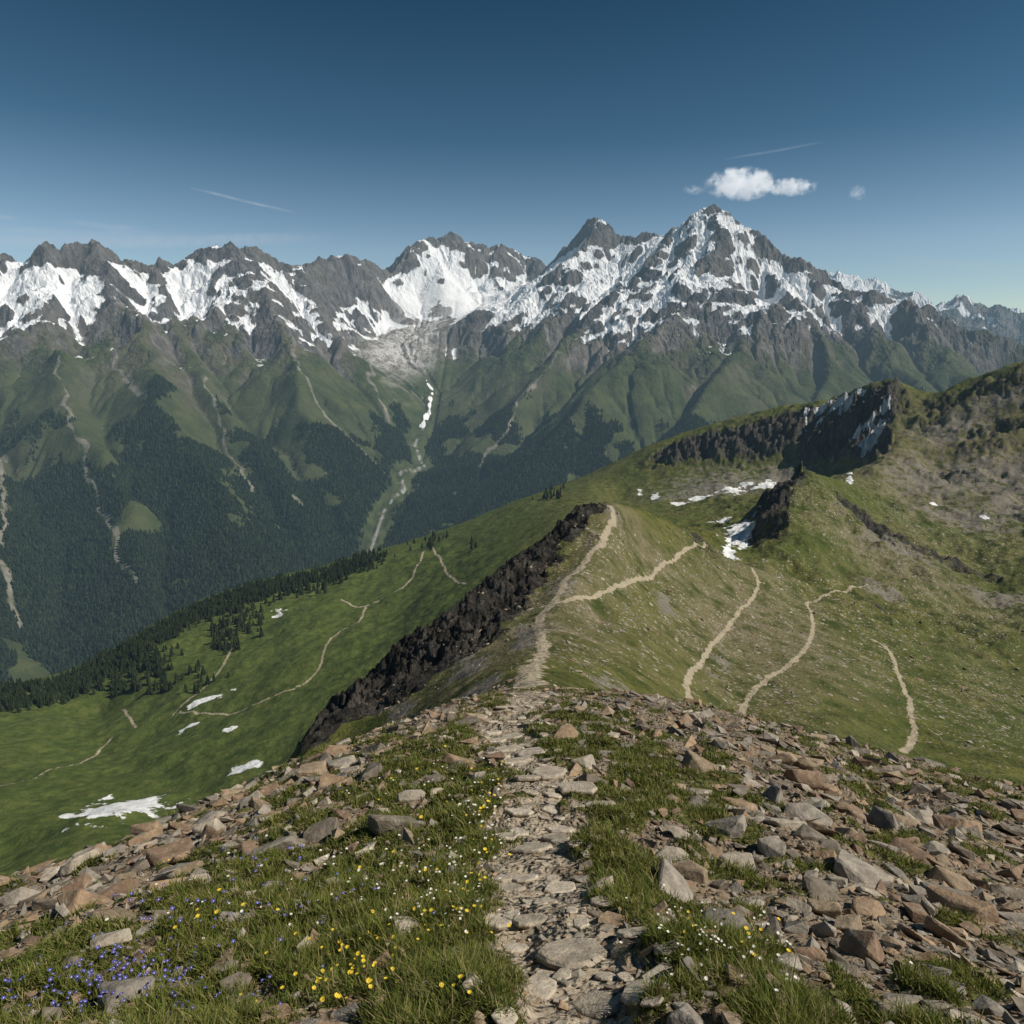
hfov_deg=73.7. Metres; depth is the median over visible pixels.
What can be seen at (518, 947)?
flat rock
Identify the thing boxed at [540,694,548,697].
flat rock
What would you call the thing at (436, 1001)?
alpine grass
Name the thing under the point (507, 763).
flat rock
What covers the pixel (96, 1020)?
rock
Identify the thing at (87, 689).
pine tree
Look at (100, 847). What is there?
rock
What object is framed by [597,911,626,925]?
rock
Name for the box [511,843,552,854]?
flat rock
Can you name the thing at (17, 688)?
conifer belt
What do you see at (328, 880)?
rock
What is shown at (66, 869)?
rock
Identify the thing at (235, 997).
rock
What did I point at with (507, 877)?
flat rock
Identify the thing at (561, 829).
flat rock
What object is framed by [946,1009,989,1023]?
rock
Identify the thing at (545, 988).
flat rock
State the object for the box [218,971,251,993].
rock
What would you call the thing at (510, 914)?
flat rock
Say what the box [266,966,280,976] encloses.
rock
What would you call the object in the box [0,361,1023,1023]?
ridge ground
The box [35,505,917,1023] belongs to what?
hiking trail
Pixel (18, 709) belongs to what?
pine tree
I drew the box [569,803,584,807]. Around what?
flat rock
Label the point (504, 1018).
flat rock
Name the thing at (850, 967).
rock
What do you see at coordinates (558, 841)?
flat rock
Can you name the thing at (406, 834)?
rock
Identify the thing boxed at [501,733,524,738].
flat rock
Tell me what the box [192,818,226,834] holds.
rock
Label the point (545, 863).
flat rock
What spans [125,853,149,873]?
rock
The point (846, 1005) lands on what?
rock
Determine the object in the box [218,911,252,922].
rock
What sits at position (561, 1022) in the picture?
flat rock
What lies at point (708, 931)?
rock
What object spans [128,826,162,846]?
rock
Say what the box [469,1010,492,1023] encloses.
rock
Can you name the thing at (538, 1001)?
trail gravel
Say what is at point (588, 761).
rock
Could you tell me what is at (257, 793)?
rock
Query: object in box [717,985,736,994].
rock
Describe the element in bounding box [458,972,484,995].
rock
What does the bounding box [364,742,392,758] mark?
rock
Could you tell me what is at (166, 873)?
rock
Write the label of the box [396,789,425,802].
rock
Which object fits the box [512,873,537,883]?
flat rock
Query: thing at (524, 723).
flat rock
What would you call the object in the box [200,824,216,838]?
rock
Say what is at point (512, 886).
flat rock
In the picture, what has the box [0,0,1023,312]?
sky
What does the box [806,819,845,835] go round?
rock
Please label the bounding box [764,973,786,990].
rock
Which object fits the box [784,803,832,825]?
rock
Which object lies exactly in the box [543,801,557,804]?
flat rock
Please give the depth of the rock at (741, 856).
6.59 m
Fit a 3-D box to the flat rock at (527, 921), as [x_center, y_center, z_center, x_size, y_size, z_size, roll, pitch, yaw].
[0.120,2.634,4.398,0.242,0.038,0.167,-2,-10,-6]
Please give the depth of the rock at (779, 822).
7.92 m
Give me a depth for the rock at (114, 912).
5.86 m
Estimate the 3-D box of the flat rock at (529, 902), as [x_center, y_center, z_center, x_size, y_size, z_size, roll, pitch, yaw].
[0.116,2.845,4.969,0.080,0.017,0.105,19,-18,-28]
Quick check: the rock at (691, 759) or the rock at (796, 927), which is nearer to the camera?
the rock at (796, 927)
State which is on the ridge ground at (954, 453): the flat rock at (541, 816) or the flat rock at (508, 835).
the flat rock at (508, 835)
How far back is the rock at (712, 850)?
7.04 m
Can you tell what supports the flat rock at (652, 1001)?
on the ridge ground at (954, 453)
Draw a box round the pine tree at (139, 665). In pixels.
[136,660,141,669]
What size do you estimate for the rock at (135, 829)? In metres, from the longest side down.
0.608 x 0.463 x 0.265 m
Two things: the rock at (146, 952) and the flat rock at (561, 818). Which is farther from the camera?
the flat rock at (561, 818)
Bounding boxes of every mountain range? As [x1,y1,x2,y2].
[0,204,1023,682]
[827,271,1023,345]
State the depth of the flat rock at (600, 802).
8.44 m
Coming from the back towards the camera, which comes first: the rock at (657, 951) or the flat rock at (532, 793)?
the flat rock at (532, 793)
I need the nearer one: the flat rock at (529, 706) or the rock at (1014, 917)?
the rock at (1014, 917)
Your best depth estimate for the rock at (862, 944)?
4.14 m
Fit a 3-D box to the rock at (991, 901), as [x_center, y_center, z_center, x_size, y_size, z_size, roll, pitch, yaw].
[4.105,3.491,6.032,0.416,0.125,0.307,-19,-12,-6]
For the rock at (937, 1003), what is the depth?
3.48 m
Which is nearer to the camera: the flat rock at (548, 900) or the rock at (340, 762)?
the flat rock at (548, 900)
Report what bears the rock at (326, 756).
on the ridge ground at (954, 453)
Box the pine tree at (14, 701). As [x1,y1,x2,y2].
[12,696,15,707]
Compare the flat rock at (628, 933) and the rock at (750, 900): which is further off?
the rock at (750, 900)
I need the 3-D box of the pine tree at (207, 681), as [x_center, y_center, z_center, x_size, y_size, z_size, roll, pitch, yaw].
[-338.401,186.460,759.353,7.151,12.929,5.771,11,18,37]
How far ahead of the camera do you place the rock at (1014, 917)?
6.03 m
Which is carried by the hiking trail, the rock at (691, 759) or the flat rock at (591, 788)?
the flat rock at (591, 788)
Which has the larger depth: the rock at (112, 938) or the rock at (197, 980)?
the rock at (112, 938)
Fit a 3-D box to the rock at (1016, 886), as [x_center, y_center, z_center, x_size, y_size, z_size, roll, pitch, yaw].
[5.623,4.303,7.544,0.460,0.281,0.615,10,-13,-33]
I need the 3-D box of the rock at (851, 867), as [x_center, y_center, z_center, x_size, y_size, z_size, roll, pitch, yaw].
[3.268,3.466,6.511,0.507,0.366,0.600,12,21,-10]
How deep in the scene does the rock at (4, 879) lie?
11.04 m
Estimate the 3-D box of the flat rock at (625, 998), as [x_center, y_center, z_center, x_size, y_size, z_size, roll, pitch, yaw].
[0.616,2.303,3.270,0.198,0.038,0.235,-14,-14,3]
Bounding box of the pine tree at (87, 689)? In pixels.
[84,683,89,692]
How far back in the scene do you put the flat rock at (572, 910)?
4.47 m
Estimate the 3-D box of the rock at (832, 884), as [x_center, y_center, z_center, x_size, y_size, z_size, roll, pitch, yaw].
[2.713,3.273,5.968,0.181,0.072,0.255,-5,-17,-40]
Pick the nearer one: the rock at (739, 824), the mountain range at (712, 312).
the rock at (739, 824)
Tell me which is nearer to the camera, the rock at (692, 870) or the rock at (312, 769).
the rock at (692, 870)
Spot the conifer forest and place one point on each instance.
(208, 523)
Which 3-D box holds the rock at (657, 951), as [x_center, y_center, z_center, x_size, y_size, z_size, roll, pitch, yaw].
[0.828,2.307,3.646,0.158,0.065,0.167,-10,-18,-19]
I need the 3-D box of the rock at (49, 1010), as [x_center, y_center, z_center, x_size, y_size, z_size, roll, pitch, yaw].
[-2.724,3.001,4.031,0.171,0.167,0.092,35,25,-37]
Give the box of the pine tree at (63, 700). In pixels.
[60,693,66,704]
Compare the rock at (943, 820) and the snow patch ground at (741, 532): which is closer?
the rock at (943, 820)
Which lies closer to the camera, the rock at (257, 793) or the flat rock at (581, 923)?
the flat rock at (581, 923)
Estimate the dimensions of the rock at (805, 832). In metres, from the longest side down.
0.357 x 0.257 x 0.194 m
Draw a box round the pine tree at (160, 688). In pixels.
[158,683,162,692]
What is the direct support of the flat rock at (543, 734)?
on the hiking trail
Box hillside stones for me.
[357,481,1023,775]
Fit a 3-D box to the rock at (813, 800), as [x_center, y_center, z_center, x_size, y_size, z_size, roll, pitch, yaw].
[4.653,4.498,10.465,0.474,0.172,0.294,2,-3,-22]
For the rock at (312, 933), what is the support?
on the ridge ground at (954, 453)
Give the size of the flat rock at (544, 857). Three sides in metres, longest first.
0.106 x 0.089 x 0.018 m
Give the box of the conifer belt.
[0,483,564,711]
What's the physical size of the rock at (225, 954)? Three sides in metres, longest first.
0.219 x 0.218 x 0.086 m
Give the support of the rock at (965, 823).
on the ridge ground at (954, 453)
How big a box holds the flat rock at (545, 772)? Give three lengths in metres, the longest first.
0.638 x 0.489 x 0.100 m
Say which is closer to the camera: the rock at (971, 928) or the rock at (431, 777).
the rock at (971, 928)
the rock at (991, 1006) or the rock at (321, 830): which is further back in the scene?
the rock at (321, 830)
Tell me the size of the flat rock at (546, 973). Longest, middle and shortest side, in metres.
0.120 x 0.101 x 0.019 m
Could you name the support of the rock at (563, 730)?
on the ridge ground at (954, 453)
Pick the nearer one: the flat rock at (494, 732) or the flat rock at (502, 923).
the flat rock at (502, 923)
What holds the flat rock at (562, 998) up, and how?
on the hiking trail
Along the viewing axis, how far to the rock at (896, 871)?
7.00 m
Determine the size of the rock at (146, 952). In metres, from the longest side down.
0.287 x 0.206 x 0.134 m
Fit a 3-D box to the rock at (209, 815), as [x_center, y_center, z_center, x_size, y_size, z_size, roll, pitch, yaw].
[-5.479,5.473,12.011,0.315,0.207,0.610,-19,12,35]
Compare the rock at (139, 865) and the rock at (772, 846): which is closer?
the rock at (772, 846)
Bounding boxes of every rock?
[0,875,10,885]
[0,887,47,906]
[16,889,48,907]
[31,898,57,909]
[37,1007,66,1022]
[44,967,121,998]
[57,848,99,877]
[57,888,113,913]
[62,874,97,885]
[72,842,105,858]
[78,1019,97,1023]
[87,907,136,920]
[88,844,111,853]
[89,863,126,873]
[90,928,131,949]
[97,975,154,1013]
[99,877,134,897]
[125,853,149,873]
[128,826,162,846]
[130,821,162,834]
[131,944,157,962]
[132,920,156,935]
[145,836,192,865]
[149,876,187,889]
[151,862,190,881]
[165,980,187,990]
[170,850,190,863]
[176,803,201,812]
[184,873,211,882]
[189,979,201,985]
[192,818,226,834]
[193,810,217,824]
[196,947,233,974]
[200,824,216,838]
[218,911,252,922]
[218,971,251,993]
[225,992,253,1002]
[239,790,264,808]
[239,840,258,855]
[252,835,295,855]
[260,1003,292,1022]
[264,881,281,888]
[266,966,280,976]
[295,935,312,952]
[297,761,327,778]
[298,1018,322,1023]
[303,817,339,841]
[304,928,319,940]
[316,1021,348,1023]
[318,752,331,761]
[319,773,347,786]
[321,877,347,887]
[326,755,356,768]
[332,1002,358,1022]
[345,993,364,1007]
[357,762,382,780]
[359,951,393,974]
[361,743,383,752]
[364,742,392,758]
[367,814,425,836]
[368,973,383,990]
[368,994,386,1008]
[391,916,417,934]
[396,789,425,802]
[398,827,414,844]
[411,980,427,1003]
[424,774,446,783]
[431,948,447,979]
[439,745,477,764]
[443,760,463,773]
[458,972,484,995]
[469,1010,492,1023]
[478,754,510,762]
[482,914,511,930]
[484,730,501,734]
[490,738,506,741]
[491,1006,517,1023]
[493,745,523,752]
[493,873,515,882]
[494,883,525,890]
[495,706,506,708]
[497,832,517,841]
[498,761,513,764]
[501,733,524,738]
[502,910,519,920]
[503,942,528,954]
[505,807,532,816]
[508,756,531,764]
[509,827,528,836]
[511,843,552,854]
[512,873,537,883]
[512,913,547,928]
[513,775,540,781]
[517,716,525,719]
[517,747,544,756]
[521,722,542,725]
[521,899,533,905]
[522,789,538,795]
[524,705,533,708]
[525,973,556,1000]
[531,765,566,780]
[533,900,547,905]
[534,897,557,902]
[535,938,609,970]
[536,969,552,976]
[537,814,549,818]
[538,757,553,762]
[539,732,549,736]
[539,856,549,858]
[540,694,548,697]
[540,833,569,841]
[541,805,557,814]
[541,862,550,865]
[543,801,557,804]
[544,792,561,798]
[544,825,574,833]
[544,881,575,893]
[546,873,558,881]
[550,838,568,844]
[552,968,571,980]
[553,996,568,1003]
[553,1020,567,1023]
[554,723,578,738]
[555,815,565,820]
[557,781,597,795]
[566,907,577,914]
[567,839,581,847]
[568,762,581,775]
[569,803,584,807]
[571,754,595,768]
[573,917,588,930]
[574,773,602,783]
[574,990,620,1018]
[584,801,615,806]
[587,876,613,893]
[587,908,601,917]
[590,896,617,908]
[595,971,616,981]
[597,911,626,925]
[598,750,611,755]
[611,939,635,958]
[616,926,648,939]
[617,972,632,981]
[620,979,652,1006]
[640,958,672,981]
[640,994,663,1006]
[648,900,667,915]
[650,939,681,954]
[656,846,688,861]
[658,858,692,900]
[666,1003,705,1023]
[672,859,707,883]
[682,749,718,771]
[682,956,700,982]
[689,788,711,793]
[699,814,746,838]
[699,929,716,936]
[701,907,750,930]
[702,840,722,856]
[712,1002,729,1023]
[716,796,757,812]
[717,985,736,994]
[719,852,755,868]
[721,1010,745,1023]
[726,963,759,989]
[731,897,763,909]
[753,921,766,927]
[757,835,785,856]
[761,783,783,803]
[763,817,819,827]
[763,916,782,938]
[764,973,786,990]
[766,751,797,764]
[775,952,802,971]
[776,969,799,980]
[782,921,810,934]
[783,768,824,789]
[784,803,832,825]
[792,757,818,770]
[792,824,824,841]
[792,947,827,962]
[799,797,829,806]
[802,875,841,900]
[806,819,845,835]
[807,898,841,917]
[811,922,836,936]
[819,839,840,852]
[821,783,841,793]
[824,880,836,889]
[833,849,893,887]
[834,800,867,821]
[834,827,867,839]
[834,914,862,930]
[834,961,858,978]
[834,999,856,1023]
[839,929,884,963]
[851,896,885,916]
[855,886,881,895]
[866,840,897,852]
[867,805,898,829]
[868,998,908,1017]
[883,863,908,879]
[883,993,932,1006]
[889,825,934,863]
[896,922,936,945]
[902,902,927,922]
[908,810,933,825]
[919,852,958,873]
[919,881,970,896]
[920,999,952,1009]
[923,840,949,856]
[923,915,971,947]
[925,865,973,891]
[925,884,998,922]
[932,814,961,828]
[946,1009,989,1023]
[954,817,982,832]
[958,921,989,936]
[971,995,1007,1015]
[980,843,1013,857]
[985,896,1005,904]
[995,861,1023,880]
[997,911,1023,921]
[1005,885,1023,891]
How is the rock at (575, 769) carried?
on the ridge ground at (954, 453)
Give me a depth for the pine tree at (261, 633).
894.76 m
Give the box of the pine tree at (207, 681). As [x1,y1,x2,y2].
[205,675,210,684]
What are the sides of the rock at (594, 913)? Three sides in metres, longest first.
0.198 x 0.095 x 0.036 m
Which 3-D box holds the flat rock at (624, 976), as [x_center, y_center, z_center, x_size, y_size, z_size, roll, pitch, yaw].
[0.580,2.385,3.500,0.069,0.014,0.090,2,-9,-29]
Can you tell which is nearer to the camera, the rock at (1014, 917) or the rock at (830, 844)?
the rock at (1014, 917)
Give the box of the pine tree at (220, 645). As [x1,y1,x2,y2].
[218,640,223,649]
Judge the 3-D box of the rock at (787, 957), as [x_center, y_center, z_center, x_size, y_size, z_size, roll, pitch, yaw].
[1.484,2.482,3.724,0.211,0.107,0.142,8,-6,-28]
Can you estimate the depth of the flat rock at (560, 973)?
3.62 m
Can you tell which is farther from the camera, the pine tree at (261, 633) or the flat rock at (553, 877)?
the pine tree at (261, 633)
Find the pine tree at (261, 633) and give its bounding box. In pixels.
[258,627,264,636]
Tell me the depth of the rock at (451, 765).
11.27 m
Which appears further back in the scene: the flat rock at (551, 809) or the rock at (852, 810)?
the rock at (852, 810)
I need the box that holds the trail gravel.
[0,689,1023,1023]
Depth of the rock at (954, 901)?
5.62 m
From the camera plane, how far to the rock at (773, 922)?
4.57 m
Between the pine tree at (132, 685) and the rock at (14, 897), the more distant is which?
the pine tree at (132, 685)
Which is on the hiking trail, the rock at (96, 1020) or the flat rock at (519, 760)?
the flat rock at (519, 760)
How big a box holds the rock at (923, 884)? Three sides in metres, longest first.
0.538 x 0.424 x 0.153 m
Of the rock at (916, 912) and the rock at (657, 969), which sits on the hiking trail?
the rock at (657, 969)
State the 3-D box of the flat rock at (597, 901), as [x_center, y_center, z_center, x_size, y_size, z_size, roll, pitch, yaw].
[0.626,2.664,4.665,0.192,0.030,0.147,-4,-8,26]
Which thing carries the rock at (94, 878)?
on the ridge ground at (954, 453)
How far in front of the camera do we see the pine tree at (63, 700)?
814.19 m
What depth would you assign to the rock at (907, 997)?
3.54 m
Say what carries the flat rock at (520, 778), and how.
on the ridge ground at (954, 453)
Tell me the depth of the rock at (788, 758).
13.64 m
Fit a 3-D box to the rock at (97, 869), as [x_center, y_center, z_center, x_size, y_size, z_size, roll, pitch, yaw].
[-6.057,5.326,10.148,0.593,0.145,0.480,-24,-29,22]
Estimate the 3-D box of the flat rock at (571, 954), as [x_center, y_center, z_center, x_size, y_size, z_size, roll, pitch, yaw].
[0.361,2.535,3.903,0.420,0.072,0.354,8,-14,-34]
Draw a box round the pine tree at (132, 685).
[130,679,134,690]
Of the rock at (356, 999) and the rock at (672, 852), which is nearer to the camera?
the rock at (356, 999)
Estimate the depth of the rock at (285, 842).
8.20 m
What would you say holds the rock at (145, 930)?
on the ridge ground at (954, 453)
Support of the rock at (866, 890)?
on the ridge ground at (954, 453)
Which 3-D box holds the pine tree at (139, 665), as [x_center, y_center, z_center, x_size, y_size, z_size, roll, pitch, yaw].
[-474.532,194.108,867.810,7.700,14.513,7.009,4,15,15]
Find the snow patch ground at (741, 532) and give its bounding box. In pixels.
[61,388,988,832]
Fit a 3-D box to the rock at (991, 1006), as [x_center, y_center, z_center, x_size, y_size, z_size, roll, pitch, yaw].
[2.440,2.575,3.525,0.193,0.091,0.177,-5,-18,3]
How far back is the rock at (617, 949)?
3.83 m
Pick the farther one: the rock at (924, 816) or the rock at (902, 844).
the rock at (924, 816)
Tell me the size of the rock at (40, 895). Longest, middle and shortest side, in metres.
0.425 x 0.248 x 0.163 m
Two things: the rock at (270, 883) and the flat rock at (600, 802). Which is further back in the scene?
the flat rock at (600, 802)
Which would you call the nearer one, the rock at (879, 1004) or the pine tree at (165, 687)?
the rock at (879, 1004)
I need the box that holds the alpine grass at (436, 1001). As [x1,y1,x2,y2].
[0,685,1023,1023]
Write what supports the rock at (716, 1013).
on the ridge ground at (954, 453)
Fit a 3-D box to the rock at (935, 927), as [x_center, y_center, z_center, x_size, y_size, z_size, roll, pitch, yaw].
[3.152,3.087,4.954,0.344,0.115,0.246,33,-17,21]
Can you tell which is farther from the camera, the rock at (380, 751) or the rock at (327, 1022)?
the rock at (380, 751)
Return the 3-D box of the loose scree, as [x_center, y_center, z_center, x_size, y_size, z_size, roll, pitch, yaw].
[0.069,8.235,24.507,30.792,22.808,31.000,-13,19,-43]
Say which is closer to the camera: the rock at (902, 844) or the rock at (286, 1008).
the rock at (286, 1008)
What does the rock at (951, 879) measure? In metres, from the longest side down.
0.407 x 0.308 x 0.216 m
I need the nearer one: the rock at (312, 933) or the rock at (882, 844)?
the rock at (312, 933)
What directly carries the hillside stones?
on the ridge ground at (954, 453)
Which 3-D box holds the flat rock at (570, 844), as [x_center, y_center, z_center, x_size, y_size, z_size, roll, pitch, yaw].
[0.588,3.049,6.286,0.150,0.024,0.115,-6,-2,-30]
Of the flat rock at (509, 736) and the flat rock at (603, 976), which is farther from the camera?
the flat rock at (509, 736)
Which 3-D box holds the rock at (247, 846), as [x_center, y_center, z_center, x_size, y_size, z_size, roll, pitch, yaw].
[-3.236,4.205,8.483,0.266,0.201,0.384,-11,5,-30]
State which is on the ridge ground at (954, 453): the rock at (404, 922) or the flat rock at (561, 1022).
the rock at (404, 922)
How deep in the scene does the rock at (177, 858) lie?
9.33 m
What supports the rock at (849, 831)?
on the ridge ground at (954, 453)
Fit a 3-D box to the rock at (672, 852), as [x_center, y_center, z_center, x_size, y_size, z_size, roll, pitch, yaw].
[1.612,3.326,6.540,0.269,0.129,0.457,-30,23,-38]
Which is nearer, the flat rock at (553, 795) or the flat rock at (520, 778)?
the flat rock at (553, 795)
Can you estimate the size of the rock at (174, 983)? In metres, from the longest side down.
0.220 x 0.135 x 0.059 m
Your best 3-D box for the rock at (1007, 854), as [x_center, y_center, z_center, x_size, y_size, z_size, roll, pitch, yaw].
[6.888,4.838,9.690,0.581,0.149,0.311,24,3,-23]
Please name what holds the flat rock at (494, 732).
on the hiking trail
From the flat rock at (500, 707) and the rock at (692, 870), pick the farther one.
the flat rock at (500, 707)
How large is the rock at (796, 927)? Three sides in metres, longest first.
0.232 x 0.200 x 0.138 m
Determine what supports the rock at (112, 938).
on the ridge ground at (954, 453)
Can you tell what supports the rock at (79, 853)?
on the ridge ground at (954, 453)
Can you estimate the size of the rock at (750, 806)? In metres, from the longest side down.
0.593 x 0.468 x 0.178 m
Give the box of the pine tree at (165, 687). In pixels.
[162,680,167,690]
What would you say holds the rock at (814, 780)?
on the ridge ground at (954, 453)
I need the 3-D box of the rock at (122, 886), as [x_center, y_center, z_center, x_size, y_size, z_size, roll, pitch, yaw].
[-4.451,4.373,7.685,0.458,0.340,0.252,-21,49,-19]
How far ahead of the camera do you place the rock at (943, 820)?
11.00 m
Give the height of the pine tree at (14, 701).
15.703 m
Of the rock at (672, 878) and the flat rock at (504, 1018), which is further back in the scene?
the rock at (672, 878)
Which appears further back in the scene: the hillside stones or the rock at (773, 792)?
the hillside stones
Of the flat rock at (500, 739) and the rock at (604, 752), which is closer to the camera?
the rock at (604, 752)
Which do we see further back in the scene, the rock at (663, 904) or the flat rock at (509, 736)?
the flat rock at (509, 736)
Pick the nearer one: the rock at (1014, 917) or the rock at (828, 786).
the rock at (1014, 917)
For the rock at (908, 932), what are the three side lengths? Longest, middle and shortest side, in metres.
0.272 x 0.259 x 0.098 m
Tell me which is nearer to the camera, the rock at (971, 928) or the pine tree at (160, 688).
the rock at (971, 928)
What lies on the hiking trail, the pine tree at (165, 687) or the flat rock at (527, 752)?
the flat rock at (527, 752)
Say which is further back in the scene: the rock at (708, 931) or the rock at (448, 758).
the rock at (448, 758)
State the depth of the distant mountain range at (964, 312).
10215.24 m
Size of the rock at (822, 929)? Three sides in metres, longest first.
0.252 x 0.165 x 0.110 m
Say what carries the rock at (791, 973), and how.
on the ridge ground at (954, 453)
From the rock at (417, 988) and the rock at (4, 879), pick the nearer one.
the rock at (417, 988)
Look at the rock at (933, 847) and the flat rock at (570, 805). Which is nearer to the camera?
the flat rock at (570, 805)
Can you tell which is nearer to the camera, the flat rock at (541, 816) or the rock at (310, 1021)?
the rock at (310, 1021)
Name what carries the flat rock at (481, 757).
on the ridge ground at (954, 453)
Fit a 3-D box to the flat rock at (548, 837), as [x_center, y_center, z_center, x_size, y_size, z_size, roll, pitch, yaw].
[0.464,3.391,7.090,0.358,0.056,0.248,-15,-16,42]
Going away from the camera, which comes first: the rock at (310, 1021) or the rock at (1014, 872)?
the rock at (310, 1021)
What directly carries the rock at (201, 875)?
on the ridge ground at (954, 453)
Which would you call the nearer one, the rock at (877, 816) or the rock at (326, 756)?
the rock at (877, 816)
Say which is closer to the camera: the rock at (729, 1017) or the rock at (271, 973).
the rock at (729, 1017)
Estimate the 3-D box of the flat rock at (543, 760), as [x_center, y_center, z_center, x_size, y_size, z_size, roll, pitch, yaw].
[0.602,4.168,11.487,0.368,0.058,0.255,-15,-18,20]
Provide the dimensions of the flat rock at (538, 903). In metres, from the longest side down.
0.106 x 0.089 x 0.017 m
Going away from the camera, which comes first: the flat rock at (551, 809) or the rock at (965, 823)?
the flat rock at (551, 809)
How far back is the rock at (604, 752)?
11.82 m
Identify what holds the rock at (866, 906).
on the ridge ground at (954, 453)
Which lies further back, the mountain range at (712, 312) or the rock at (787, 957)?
the mountain range at (712, 312)
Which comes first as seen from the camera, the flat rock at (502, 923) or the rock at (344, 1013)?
the rock at (344, 1013)
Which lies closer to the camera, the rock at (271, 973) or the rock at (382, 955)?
the rock at (382, 955)
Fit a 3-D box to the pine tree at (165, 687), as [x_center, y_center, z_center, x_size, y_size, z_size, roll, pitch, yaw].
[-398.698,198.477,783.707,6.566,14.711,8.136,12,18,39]
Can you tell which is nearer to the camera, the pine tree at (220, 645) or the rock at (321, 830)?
the rock at (321, 830)
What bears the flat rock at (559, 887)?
on the hiking trail
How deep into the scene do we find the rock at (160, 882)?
7.71 m
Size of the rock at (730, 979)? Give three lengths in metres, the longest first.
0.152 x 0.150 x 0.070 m
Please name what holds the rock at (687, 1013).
on the ridge ground at (954, 453)
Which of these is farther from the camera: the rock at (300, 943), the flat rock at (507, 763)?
the flat rock at (507, 763)
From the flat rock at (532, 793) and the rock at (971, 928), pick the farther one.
the flat rock at (532, 793)
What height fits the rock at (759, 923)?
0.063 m
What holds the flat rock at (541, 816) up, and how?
on the hiking trail
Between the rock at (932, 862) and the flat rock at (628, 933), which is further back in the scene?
the rock at (932, 862)
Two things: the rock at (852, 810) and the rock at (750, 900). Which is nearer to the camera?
the rock at (750, 900)
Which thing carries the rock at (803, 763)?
on the ridge ground at (954, 453)
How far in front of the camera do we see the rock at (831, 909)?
5.15 m
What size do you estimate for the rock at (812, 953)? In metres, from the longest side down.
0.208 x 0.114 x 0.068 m
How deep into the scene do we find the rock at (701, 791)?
10.36 m
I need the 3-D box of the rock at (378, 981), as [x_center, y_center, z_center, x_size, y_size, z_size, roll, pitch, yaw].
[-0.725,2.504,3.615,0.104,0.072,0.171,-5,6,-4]
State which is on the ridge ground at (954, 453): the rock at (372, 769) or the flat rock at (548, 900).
the rock at (372, 769)
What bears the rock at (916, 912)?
on the ridge ground at (954, 453)
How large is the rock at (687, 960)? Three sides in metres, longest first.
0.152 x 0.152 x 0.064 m
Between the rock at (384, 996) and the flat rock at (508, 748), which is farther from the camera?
the flat rock at (508, 748)
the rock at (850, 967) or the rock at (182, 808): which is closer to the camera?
the rock at (850, 967)
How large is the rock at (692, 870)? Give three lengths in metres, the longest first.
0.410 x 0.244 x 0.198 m
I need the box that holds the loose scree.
[0,686,1023,1023]
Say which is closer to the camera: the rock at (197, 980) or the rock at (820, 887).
the rock at (197, 980)
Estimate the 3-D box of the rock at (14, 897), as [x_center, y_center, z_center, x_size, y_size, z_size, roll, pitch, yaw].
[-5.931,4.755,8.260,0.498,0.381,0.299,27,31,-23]
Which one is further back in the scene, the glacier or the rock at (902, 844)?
the glacier
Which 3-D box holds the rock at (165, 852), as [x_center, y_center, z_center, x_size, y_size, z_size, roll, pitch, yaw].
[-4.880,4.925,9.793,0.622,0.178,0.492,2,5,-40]
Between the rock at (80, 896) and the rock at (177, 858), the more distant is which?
the rock at (177, 858)
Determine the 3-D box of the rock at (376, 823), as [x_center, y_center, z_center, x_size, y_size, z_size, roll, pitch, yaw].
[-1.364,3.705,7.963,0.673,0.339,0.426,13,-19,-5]
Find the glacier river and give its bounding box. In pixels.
[370,423,424,551]
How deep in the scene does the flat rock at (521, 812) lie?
7.77 m
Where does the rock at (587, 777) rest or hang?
on the ridge ground at (954, 453)
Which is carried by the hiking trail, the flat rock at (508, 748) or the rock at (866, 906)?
the flat rock at (508, 748)
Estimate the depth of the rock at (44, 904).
7.63 m
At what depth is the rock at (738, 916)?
4.61 m
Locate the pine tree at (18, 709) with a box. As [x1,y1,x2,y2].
[15,702,21,712]
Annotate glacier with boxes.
[360,302,459,373]
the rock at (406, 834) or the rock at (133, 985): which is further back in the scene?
the rock at (406, 834)
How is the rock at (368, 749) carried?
on the ridge ground at (954, 453)
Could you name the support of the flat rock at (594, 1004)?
on the hiking trail
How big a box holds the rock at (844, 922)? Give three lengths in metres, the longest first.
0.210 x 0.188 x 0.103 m
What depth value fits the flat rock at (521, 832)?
7.25 m
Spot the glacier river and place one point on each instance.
(403, 491)
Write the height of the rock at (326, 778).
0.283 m
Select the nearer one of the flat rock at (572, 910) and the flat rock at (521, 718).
the flat rock at (572, 910)
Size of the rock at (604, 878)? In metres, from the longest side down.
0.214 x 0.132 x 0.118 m
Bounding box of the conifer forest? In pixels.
[0,373,925,683]

